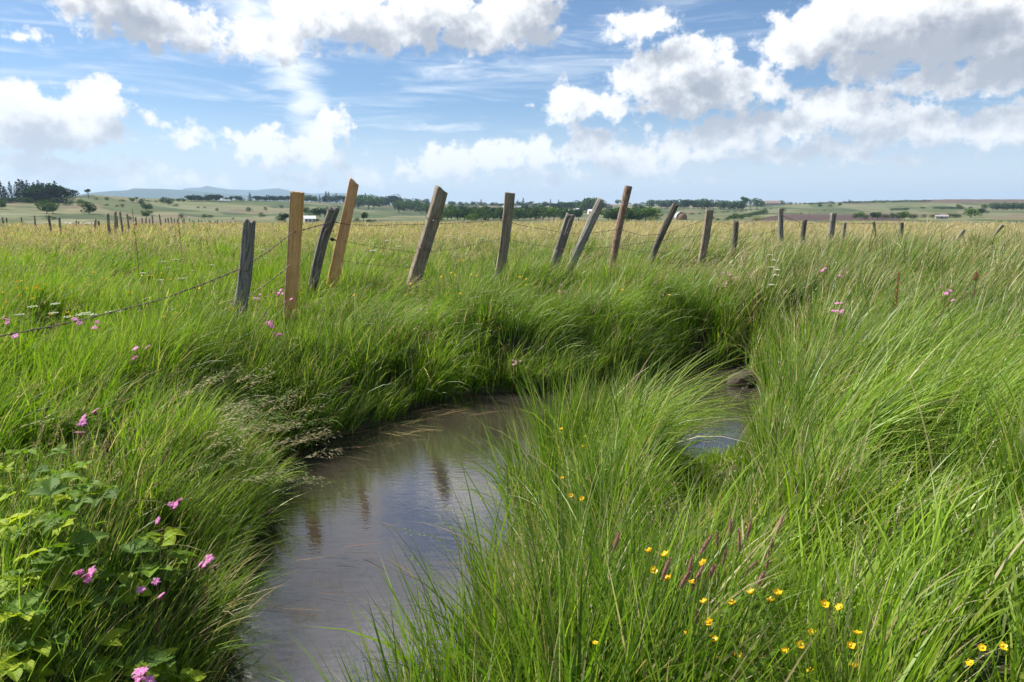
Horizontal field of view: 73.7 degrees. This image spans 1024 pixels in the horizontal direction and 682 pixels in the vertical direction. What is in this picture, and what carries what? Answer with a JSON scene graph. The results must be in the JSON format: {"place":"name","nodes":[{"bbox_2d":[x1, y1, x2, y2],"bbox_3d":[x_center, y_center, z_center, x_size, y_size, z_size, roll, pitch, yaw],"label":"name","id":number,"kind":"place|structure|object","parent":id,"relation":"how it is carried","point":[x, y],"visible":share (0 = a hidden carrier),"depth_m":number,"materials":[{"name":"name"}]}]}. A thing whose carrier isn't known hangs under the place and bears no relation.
{"place":"outdoors","nodes":[
{"label":"outdoors","id":0,"kind":"place"},
{"bbox_2d":[217,366,762,681],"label":"water","id":1,"kind":"structure","parent":0,"point":[390,479],"depth_m":4.67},
{"bbox_2d":[249,373,726,610],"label":"dead grass","id":2,"kind":"structure","parent":1,"relation":"on","point":[367,459],"depth_m":6.49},
{"bbox_2d":[727,371,757,387],"bbox_3d":[2.869,0.506,8.504,0.382,0.269,0.340,0,11,0],"label":"earth clod","id":3,"kind":"object","parent":1,"relation":"in","point":[740,381],"visible":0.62,"depth_m":8.37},
{"bbox_2d":[0,186,1023,681],"bbox_3d":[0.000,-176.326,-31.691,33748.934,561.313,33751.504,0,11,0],"label":"ground","id":4,"kind":"structure","parent":0,"point":[190,210],"depth_m":495.21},
{"bbox_2d":[21,188,38,202],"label":"broadleaf tree","id":5,"kind":"object","parent":4,"relation":"on","point":[31,193],"visible":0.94,"depth_m":569.85,"materials":[{"name":"green plant"}]},
{"bbox_2d":[0,449,80,568],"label":"bramble","id":6,"kind":"object","parent":4,"relation":"on","point":[50,486],"visible":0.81,"depth_m":3.01,"materials":[{"name":"green plant"}]},
{"bbox_2d":[33,185,50,196],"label":"broadleaf tree","id":7,"kind":"object","parent":4,"relation":"on","point":[39,190],"visible":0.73,"depth_m":573.57,"materials":[{"name":"green plant"}]},
{"bbox_2d":[0,579,85,681],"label":"bramble","id":8,"kind":"object","parent":4,"relation":"on","point":[16,664],"visible":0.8,"depth_m":2.42,"materials":[{"name":"green plant"}]},
{"bbox_2d":[34,199,51,213],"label":"broadleaf tree","id":9,"kind":"object","parent":4,"relation":"on","point":[41,204],"visible":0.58,"depth_m":442.63,"materials":[{"name":"green plant"}]},
{"bbox_2d":[39,183,64,198],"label":"broadleaf tree","id":10,"kind":"object","parent":4,"relation":"on","point":[49,189],"visible":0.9,"depth_m":576.18,"materials":[{"name":"green plant"}]},
{"bbox_2d":[43,202,60,213],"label":"broadleaf tree","id":11,"kind":"object","parent":4,"relation":"on","point":[51,207],"visible":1,"depth_m":436.79,"materials":[{"name":"green plant"}]},
{"bbox_2d":[0,529,124,681],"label":"bramble","id":12,"kind":"object","parent":4,"relation":"on","point":[81,541],"visible":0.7,"depth_m":2.64,"materials":[{"name":"green plant"}]},
{"bbox_2d":[57,188,79,199],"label":"broadleaf tree","id":13,"kind":"object","parent":4,"relation":"on","point":[64,193],"visible":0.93,"depth_m":584.15,"materials":[{"name":"green plant"}]},
{"bbox_2d":[30,444,121,585],"bbox_3d":[-2.024,0.791,3.196,0.354,0.431,1.108,-7,12,-32],"label":"bramble","id":14,"kind":"object","parent":4,"relation":"on","point":[75,504],"visible":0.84,"depth_m":3.10,"materials":[{"name":"green plant"}]},
{"bbox_2d":[76,419,89,468],"bbox_3d":[-2.329,0.680,3.729,0.078,0.532,0.065,-5,12,-24],"label":"pink flower","id":15,"kind":"object","parent":4,"relation":"on","point":[83,422],"visible":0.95,"depth_m":3.68,"materials":[{"name":"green plant"}]},
{"bbox_2d":[74,565,96,654],"bbox_3d":[-1.614,1.104,2.621,0.087,0.501,0.056,0,11,0],"label":"pink flower","id":16,"kind":"object","parent":4,"relation":"on","point":[88,578],"visible":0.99,"depth_m":2.58,"materials":[{"name":"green plant"}]},
{"bbox_2d":[77,200,96,212],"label":"broadleaf tree","id":17,"kind":"object","parent":4,"relation":"on","point":[89,208],"visible":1,"depth_m":434.98,"materials":[{"name":"green plant"}]},
{"bbox_2d":[106,213,111,238],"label":"fence post","id":18,"kind":"object","parent":4,"relation":"on","point":[108,222],"visible":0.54,"depth_m":40.37,"materials":[{"name":"grey wood"}]},
{"bbox_2d":[114,211,117,236],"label":"fence post","id":19,"kind":"object","parent":4,"relation":"on","point":[115,220],"visible":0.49,"depth_m":42.62,"materials":[{"name":"grey wood"}]},
{"bbox_2d":[64,526,197,681],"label":"bramble","id":20,"kind":"object","parent":4,"relation":"on","point":[167,538],"visible":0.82,"depth_m":2.90,"materials":[{"name":"green plant"}]},
{"bbox_2d":[62,628,206,681],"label":"bramble","id":21,"kind":"object","parent":4,"relation":"on","point":[165,663],"visible":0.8,"depth_m":2.63,"materials":[{"name":"green plant"}]},
{"bbox_2d":[132,666,147,681],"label":"pink flower","id":22,"kind":"object","parent":4,"relation":"on","point":[139,672],"visible":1,"depth_m":2.31,"materials":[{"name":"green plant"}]},
{"bbox_2d":[135,586,144,642],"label":"pink flower","id":23,"kind":"object","parent":4,"relation":"on","point":[141,589],"visible":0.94,"depth_m":2.72,"materials":[{"name":"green plant"}]},
{"bbox_2d":[151,577,160,644],"bbox_3d":[-1.470,1.253,2.859,0.052,0.560,0.033,0,11,0],"label":"pink flower","id":24,"kind":"object","parent":4,"relation":"on","point":[156,581],"visible":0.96,"depth_m":2.81,"materials":[{"name":"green plant"}]},
{"bbox_2d":[156,593,163,648],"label":"pink flower","id":25,"kind":"object","parent":4,"relation":"on","point":[161,596],"visible":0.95,"depth_m":2.75,"materials":[{"name":"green plant"}]},
{"bbox_2d":[168,498,182,548],"bbox_3d":[-1.668,1.073,3.417,0.089,0.614,0.042,0,11,0],"label":"pink flower","id":26,"kind":"object","parent":4,"relation":"on","point":[172,504],"visible":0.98,"depth_m":3.37,"materials":[{"name":"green plant"}]},
{"bbox_2d":[197,553,216,676],"bbox_3d":[-1.310,1.252,2.987,0.073,0.670,0.081,6,12,30],"label":"pink flower","id":27,"kind":"object","parent":4,"relation":"on","point":[207,560],"visible":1,"depth_m":2.93,"materials":[{"name":"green plant"}]},
{"bbox_2d":[230,219,255,320],"bbox_3d":[-3.135,-0.448,7.852,0.195,1.918,0.182,12,10,-2],"label":"fence post","id":28,"kind":"object","parent":4,"relation":"on","point":[244,280],"visible":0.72,"depth_m":7.74,"materials":[{"name":"grey wood"}]},
{"bbox_2d":[0,221,348,336],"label":"barbed wire","id":29,"kind":"object","parent":28,"relation":"attached to","point":[111,312],"visible":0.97,"depth_m":6.44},
{"bbox_2d":[283,191,304,327],"bbox_3d":[-2.767,-0.808,8.598,0.174,2.114,0.057,6,11,-1],"label":"fence post","id":30,"kind":"object","parent":4,"relation":"on","point":[296,209],"visible":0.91,"depth_m":8.52,"materials":[{"name":"orange wood"}]},
{"bbox_2d":[303,216,315,222],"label":"barn","id":31,"kind":"structure","parent":4,"relation":"on","point":[309,219],"depth_m":395.95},
{"bbox_2d":[310,207,326,214],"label":"broadleaf tree","id":32,"kind":"object","parent":4,"relation":"on","point":[318,211],"visible":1,"depth_m":533.81,"materials":[{"name":"green plant"}]},
{"bbox_2d":[305,206,338,298],"bbox_3d":[-2.781,-1.002,9.686,0.185,1.886,0.158,18,10,-3],"label":"fence post","id":33,"kind":"object","parent":4,"relation":"on","point":[324,235],"visible":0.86,"depth_m":9.59,"materials":[{"name":"grey wood"}]},
{"bbox_2d":[324,178,358,301],"bbox_3d":[-2.533,-1.253,9.816,0.240,2.195,0.106,14,10,-3],"label":"fence post","id":34,"kind":"object","parent":4,"relation":"on","point":[347,215],"visible":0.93,"depth_m":9.76,"materials":[{"name":"brown wood"}]},
{"bbox_2d":[354,195,365,208],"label":"broadleaf tree","id":35,"kind":"object","parent":4,"relation":"on","point":[359,201],"visible":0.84,"depth_m":1124.29,"materials":[{"name":"green plant"}]},
{"bbox_2d":[361,194,378,208],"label":"broadleaf tree","id":36,"kind":"object","parent":4,"relation":"on","point":[365,200],"visible":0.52,"depth_m":1202.69,"materials":[{"name":"green plant"}]},
{"bbox_2d":[366,196,383,208],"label":"broadleaf tree","id":37,"kind":"object","parent":4,"relation":"on","point":[375,202],"visible":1,"depth_m":1170.79,"materials":[{"name":"green plant"}]},
{"bbox_2d":[383,196,396,206],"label":"broadleaf tree","id":38,"kind":"object","parent":4,"relation":"on","point":[389,200],"visible":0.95,"depth_m":1397.88,"materials":[{"name":"green plant"}]},
{"bbox_2d":[391,200,407,210],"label":"broadleaf tree","id":39,"kind":"object","parent":4,"relation":"on","point":[398,206],"visible":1,"depth_m":954.72,"materials":[{"name":"green plant"}]},
{"bbox_2d":[406,185,447,290],"bbox_3d":[-1.355,-1.346,10.426,0.287,2.063,0.236,10,12,-28],"label":"fence post","id":40,"kind":"object","parent":4,"relation":"on","point":[429,230],"visible":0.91,"depth_m":10.32,"materials":[{"name":"grey wood"}]},
{"bbox_2d":[449,207,467,219],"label":"broadleaf tree","id":41,"kind":"object","parent":4,"relation":"on","point":[455,213],"visible":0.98,"depth_m":516.92,"materials":[{"name":"green plant"}]},
{"bbox_2d":[463,213,478,221],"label":"broadleaf tree","id":42,"kind":"object","parent":4,"relation":"on","point":[473,217],"visible":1,"depth_m":439.54,"materials":[{"name":"green plant"}]},
{"bbox_2d":[469,207,484,220],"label":"broadleaf tree","id":43,"kind":"object","parent":4,"relation":"on","point":[476,211],"visible":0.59,"depth_m":502.18,"materials":[{"name":"green plant"}]},
{"bbox_2d":[469,207,490,220],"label":"broadleaf tree","id":44,"kind":"object","parent":4,"relation":"on","point":[486,211],"visible":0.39,"depth_m":511.55,"materials":[{"name":"green plant"}]},
{"bbox_2d":[491,207,502,218],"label":"broadleaf tree","id":45,"kind":"object","parent":4,"relation":"on","point":[498,213],"visible":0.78,"depth_m":531.11,"materials":[{"name":"green plant"}]},
{"bbox_2d":[494,192,514,281],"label":"fence post","id":46,"kind":"object","parent":4,"relation":"on","point":[508,207],"visible":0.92,"depth_m":10.99,"materials":[{"name":"grey wood"}]},
{"bbox_2d":[0,254,1023,681],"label":"grass","id":47,"kind":"structure","parent":4,"relation":"on","point":[560,650],"depth_m":3.18,"materials":[{"name":"plant"}]},
{"bbox_2d":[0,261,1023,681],"bbox_3d":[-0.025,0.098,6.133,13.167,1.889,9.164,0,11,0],"label":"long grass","id":48,"kind":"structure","parent":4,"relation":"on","point":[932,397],"depth_m":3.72,"materials":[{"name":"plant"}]},
{"bbox_2d":[0,209,1023,400],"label":"meadow grass","id":49,"kind":"structure","parent":4,"relation":"on","point":[902,254],"depth_m":9.49,"materials":[{"name":"plant"}]},
{"bbox_2d":[0,219,1023,654],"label":"seeding grass","id":50,"kind":"structure","parent":4,"relation":"on","point":[442,229],"depth_m":22.52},
{"bbox_2d":[0,218,1023,265],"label":"dry meadow grass","id":51,"kind":"structure","parent":4,"relation":"on","point":[374,242],"depth_m":36.25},
{"bbox_2d":[513,207,525,219],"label":"broadleaf tree","id":52,"kind":"object","parent":4,"relation":"on","point":[517,214],"visible":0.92,"depth_m":521.98,"materials":[{"name":"green plant"}]},
{"bbox_2d":[26,276,1023,625],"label":"tufted grass heads","id":53,"kind":"object","parent":4,"relation":"on","point":[254,424],"visible":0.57,"depth_m":4.00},
{"bbox_2d":[526,206,546,219],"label":"broadleaf tree","id":54,"kind":"object","parent":4,"relation":"on","point":[536,210],"visible":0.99,"depth_m":529.56,"materials":[{"name":"green plant"}]},
{"bbox_2d":[541,206,558,219],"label":"broadleaf tree","id":55,"kind":"object","parent":4,"relation":"on","point":[552,209],"visible":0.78,"depth_m":555.44,"materials":[{"name":"green plant"}]},
{"bbox_2d":[553,207,567,218],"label":"broadleaf tree","id":56,"kind":"object","parent":4,"relation":"on","point":[563,211],"visible":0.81,"depth_m":511.62,"materials":[{"name":"green plant"}]},
{"bbox_2d":[549,212,574,269],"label":"fence post","id":57,"kind":"object","parent":4,"relation":"on","point":[565,227],"visible":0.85,"depth_m":11.53,"materials":[{"name":"grey wood"}]},
{"bbox_2d":[569,209,582,219],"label":"broadleaf tree","id":58,"kind":"object","parent":4,"relation":"on","point":[577,212],"visible":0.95,"depth_m":527.94,"materials":[{"name":"green plant"}]},
{"bbox_2d":[564,198,603,276],"bbox_3d":[1.050,-1.414,11.434,0.213,2.064,0.165,26,9,-5],"label":"fence post","id":59,"kind":"object","parent":4,"relation":"on","point":[598,206],"visible":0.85,"depth_m":11.30,"materials":[{"name":"grey wood"}]},
{"bbox_2d":[578,197,602,208],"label":"broadleaf tree","id":60,"kind":"object","parent":4,"relation":"on","point":[588,204],"visible":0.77,"depth_m":1058.46,"materials":[{"name":"green plant"}]},
{"bbox_2d":[581,531,620,676],"bbox_3d":[0.233,0.892,1.925,0.128,0.769,0.017,1,11,5],"label":"grass head","id":61,"kind":"object","parent":4,"relation":"on","point":[616,539],"depth_m":1.86},
{"bbox_2d":[600,209,615,221],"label":"broadleaf tree","id":62,"kind":"object","parent":4,"relation":"on","point":[605,214],"visible":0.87,"depth_m":462.72,"materials":[{"name":"green plant"}]},
{"bbox_2d":[608,185,631,269],"bbox_3d":[1.819,-1.623,11.900,0.172,2.144,0.142,10,10,-2],"label":"fence post","id":63,"kind":"object","parent":4,"relation":"on","point":[621,217],"visible":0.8,"depth_m":11.78,"materials":[{"name":"brown wood"}]},
{"bbox_2d":[344,230,778,252],"bbox_3d":[3.045,-2.086,13.979,13.777,0.263,1.396,-10,15,-43],"label":"barbed wire","id":64,"kind":"object","parent":63,"relation":"attached to","point":[543,246],"visible":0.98,"depth_m":11.34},
{"bbox_2d":[625,207,643,219],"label":"broadleaf tree","id":65,"kind":"object","parent":4,"relation":"on","point":[637,216],"visible":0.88,"depth_m":440.17,"materials":[{"name":"green plant"}]},
{"bbox_2d":[632,547,650,637],"bbox_3d":[0.339,0.887,1.898,0.071,0.686,0.019,3,11,15],"label":"buttercup","id":66,"kind":"object","parent":4,"relation":"on","point":[648,550],"visible":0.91,"depth_m":1.84,"materials":[{"name":"yellow plant"}]},
{"bbox_2d":[632,566,657,680],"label":"buttercup","id":67,"kind":"object","parent":4,"relation":"on","point":[652,569],"visible":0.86,"depth_m":1.78,"materials":[{"name":"yellow plant"}]},
{"bbox_2d":[637,207,663,218],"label":"broadleaf tree","id":68,"kind":"object","parent":4,"relation":"on","point":[650,211],"visible":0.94,"depth_m":449.30,"materials":[{"name":"green plant"}]},
{"bbox_2d":[632,557,670,681],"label":"grass head","id":69,"kind":"object","parent":4,"relation":"on","point":[665,569],"depth_m":1.74},
{"bbox_2d":[647,550,667,670],"bbox_3d":[0.386,0.886,1.866,0.071,0.660,0.022,-9,14,-38],"label":"buttercup","id":70,"kind":"object","parent":4,"relation":"on","point":[664,553],"visible":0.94,"depth_m":1.84,"materials":[{"name":"yellow plant"}]},
{"bbox_2d":[646,574,670,680],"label":"buttercup","id":71,"kind":"object","parent":4,"relation":"on","point":[667,577],"visible":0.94,"depth_m":1.76,"materials":[{"name":"yellow plant"}]},
{"bbox_2d":[647,203,677,267],"bbox_3d":[2.893,-1.819,13.694,0.182,1.971,0.137,19,10,-4],"label":"fence post","id":72,"kind":"object","parent":4,"relation":"on","point":[666,224],"visible":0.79,"depth_m":13.58,"materials":[{"name":"grey wood"}]},
{"bbox_2d":[349,216,773,235],"bbox_3d":[3.075,-2.366,13.938,13.704,0.382,1.371,-10,15,-43],"label":"barbed wire","id":73,"kind":"object","parent":72,"relation":"attached to","point":[551,230],"visible":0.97,"depth_m":11.39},
{"bbox_2d":[654,569,690,670],"bbox_3d":[0.400,0.895,1.811,0.121,0.661,0.015,6,12,29],"label":"grass head","id":74,"kind":"object","parent":4,"relation":"on","point":[683,580],"depth_m":1.75},
{"bbox_2d":[656,555,693,680],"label":"grass head","id":75,"kind":"object","parent":4,"relation":"on","point":[690,565],"depth_m":1.76},
{"bbox_2d":[674,212,686,219],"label":"haystack","id":76,"kind":"object","parent":4,"relation":"on","point":[680,215],"visible":0.99,"depth_m":517.17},
{"bbox_2d":[674,579,695,680],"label":"buttercup","id":77,"kind":"object","parent":4,"relation":"on","point":[692,581],"visible":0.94,"depth_m":1.76,"materials":[{"name":"yellow plant"}]},
{"bbox_2d":[666,563,705,673],"bbox_3d":[0.432,0.893,1.796,0.130,0.658,0.018,-1,11,-7],"label":"grass head","id":78,"kind":"object","parent":4,"relation":"on","point":[697,577],"depth_m":1.75},
{"bbox_2d":[665,534,712,670],"bbox_3d":[0.502,0.876,1.994,0.136,0.682,0.017,1,11,8],"label":"grass head","id":79,"kind":"object","parent":4,"relation":"on","point":[704,546],"depth_m":1.94},
{"bbox_2d":[688,598,706,678],"bbox_3d":[0.479,0.932,1.820,0.022,0.559,0.061,-7,13,-33],"label":"buttercup","id":80,"kind":"object","parent":4,"relation":"on","point":[703,600],"visible":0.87,"depth_m":1.76,"materials":[{"name":"yellow plant"}]},
{"bbox_2d":[685,563,715,648],"bbox_3d":[0.470,0.886,1.824,0.114,0.655,0.015,5,12,24],"label":"grass head","id":81,"kind":"object","parent":4,"relation":"on","point":[711,571],"depth_m":1.75},
{"bbox_2d":[695,198,708,207],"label":"broadleaf tree","id":82,"kind":"object","parent":4,"relation":"on","point":[703,203],"visible":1,"depth_m":1150.64,"materials":[{"name":"green plant"}]},
{"bbox_2d":[698,209,713,264],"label":"fence post","id":83,"kind":"object","parent":4,"relation":"on","point":[707,225],"visible":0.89,"depth_m":15.26,"materials":[{"name":"brown wood"}]},
{"bbox_2d":[700,617,711,670],"bbox_3d":[0.490,0.964,1.799,0.054,0.500,0.022,-4,11,-20],"label":"buttercup","id":84,"kind":"object","parent":4,"relation":"on","point":[708,622],"visible":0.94,"depth_m":1.77,"materials":[{"name":"yellow plant"}]},
{"bbox_2d":[704,546,727,638],"bbox_3d":[0.588,0.900,2.053,0.098,0.604,0.016,-3,11,-15],"label":"grass head","id":85,"kind":"object","parent":4,"relation":"on","point":[724,553],"depth_m":2.02},
{"bbox_2d":[718,599,734,681],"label":"buttercup","id":86,"kind":"object","parent":4,"relation":"on","point":[731,601],"visible":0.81,"depth_m":1.76,"materials":[{"name":"yellow plant"}]},
{"bbox_2d":[724,529,740,618],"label":"grass head","id":87,"kind":"object","parent":4,"relation":"on","point":[739,541],"depth_m":2.17},
{"bbox_2d":[729,220,738,263],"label":"fence post","id":88,"kind":"object","parent":4,"relation":"on","point":[735,228],"visible":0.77,"depth_m":16.76,"materials":[{"name":"grey wood"}]},
{"bbox_2d":[735,520,751,578],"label":"grass head","id":89,"kind":"object","parent":4,"relation":"on","point":[749,526],"depth_m":2.25},
{"bbox_2d":[738,588,753,644],"bbox_3d":[0.595,0.920,1.818,0.022,0.590,0.063,-9,14,-39],"label":"buttercup","id":90,"kind":"object","parent":4,"relation":"on","point":[750,590],"visible":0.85,"depth_m":1.76,"materials":[{"name":"yellow plant"}]},
{"bbox_2d":[733,571,765,668],"bbox_3d":[0.599,0.902,1.800,0.123,0.626,0.016,-3,11,-17],"label":"grass head","id":91,"kind":"object","parent":4,"relation":"on","point":[762,575],"depth_m":1.76},
{"bbox_2d":[751,198,765,206],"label":"broadleaf tree","id":92,"kind":"object","parent":4,"relation":"on","point":[760,201],"visible":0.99,"depth_m":1128.64,"materials":[{"name":"green plant"}]},
{"bbox_2d":[751,596,774,681],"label":"buttercup","id":93,"kind":"object","parent":4,"relation":"on","point":[771,599],"visible":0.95,"depth_m":1.76,"materials":[{"name":"yellow plant"}]},
{"bbox_2d":[756,588,781,678],"bbox_3d":[0.657,0.927,1.806,0.070,0.592,0.022,2,11,13],"label":"buttercup","id":94,"kind":"object","parent":4,"relation":"on","point":[777,591],"visible":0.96,"depth_m":1.76,"materials":[{"name":"yellow plant"}]},
{"bbox_2d":[754,515,784,621],"bbox_3d":[0.873,0.867,2.344,0.107,0.565,0.015,-4,11,-21],"label":"grass head","id":95,"kind":"object","parent":4,"relation":"on","point":[778,527],"depth_m":2.31},
{"bbox_2d":[765,201,780,205],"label":"farm building","id":96,"kind":"structure","parent":4,"relation":"on","point":[772,203],"depth_m":1396.86,"materials":[{"name":"grey stone"}]},
{"bbox_2d":[778,208,783,241],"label":"fence post","id":97,"kind":"object","parent":4,"relation":"on","point":[780,220],"visible":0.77,"depth_m":19.17,"materials":[{"name":"grey wood"}]},
{"bbox_2d":[800,220,806,241],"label":"fence post","id":98,"kind":"object","parent":4,"relation":"on","point":[803,227],"visible":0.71,"depth_m":21.17,"materials":[{"name":"grey wood"}]},
{"bbox_2d":[816,599,829,660],"bbox_3d":[0.785,0.950,1.788,0.061,0.577,0.021,-7,13,-34],"label":"buttercup","id":99,"kind":"object","parent":4,"relation":"on","point":[824,603],"visible":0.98,"depth_m":1.76,"materials":[{"name":"yellow plant"}]},
{"bbox_2d":[828,213,836,238],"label":"fence post","id":100,"kind":"object","parent":4,"relation":"on","point":[832,220],"visible":0.57,"depth_m":22.12,"materials":[{"name":"grey wood"}]},
{"bbox_2d":[827,603,841,681],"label":"buttercup","id":101,"kind":"object","parent":4,"relation":"on","point":[838,606],"visible":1,"depth_m":1.76,"materials":[{"name":"yellow plant"}]},
{"bbox_2d":[839,641,855,680],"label":"buttercup","id":102,"kind":"object","parent":4,"relation":"on","point":[850,644],"visible":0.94,"depth_m":1.78,"materials":[{"name":"yellow plant"}]},
{"bbox_2d":[848,630,861,679],"bbox_3d":[0.878,0.992,1.809,0.061,0.489,0.020,-4,11,-20],"label":"buttercup","id":103,"kind":"object","parent":4,"relation":"on","point":[855,632],"visible":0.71,"depth_m":1.77,"materials":[{"name":"yellow plant"}]},
{"bbox_2d":[880,272,904,329],"bbox_3d":[3.733,-0.178,6.703,0.212,0.999,0.236,-10,15,-43],"label":"dock plant","id":104,"kind":"object","parent":4,"relation":"on","point":[897,286],"visible":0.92,"depth_m":6.63,"materials":[{"name":"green plant"}]},
{"bbox_2d":[963,208,981,217],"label":"broadleaf tree","id":105,"kind":"object","parent":4,"relation":"on","point":[971,212],"visible":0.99,"depth_m":590.51,"materials":[{"name":"green plant"}]},
{"bbox_2d":[962,271,984,322],"bbox_3d":[4.687,-0.282,6.988,0.206,0.870,0.234,-10,14,-42],"label":"dock plant","id":106,"kind":"object","parent":4,"relation":"on","point":[975,278],"visible":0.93,"depth_m":6.91,"materials":[{"name":"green plant"}]},
{"bbox_2d":[969,643,985,681],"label":"buttercup","id":107,"kind":"object","parent":4,"relation":"on","point":[981,647],"visible":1,"depth_m":1.78,"materials":[{"name":"yellow plant"}]},
{"bbox_2d":[990,641,1007,681],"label":"buttercup","id":108,"kind":"object","parent":4,"relation":"on","point":[1002,645],"visible":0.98,"depth_m":1.79,"materials":[{"name":"yellow plant"}]},
{"bbox_2d":[0,0,1023,204],"label":"sky","id":109,"kind":"structure","parent":0,"point":[798,101],"materials":[{"name":"blue"}]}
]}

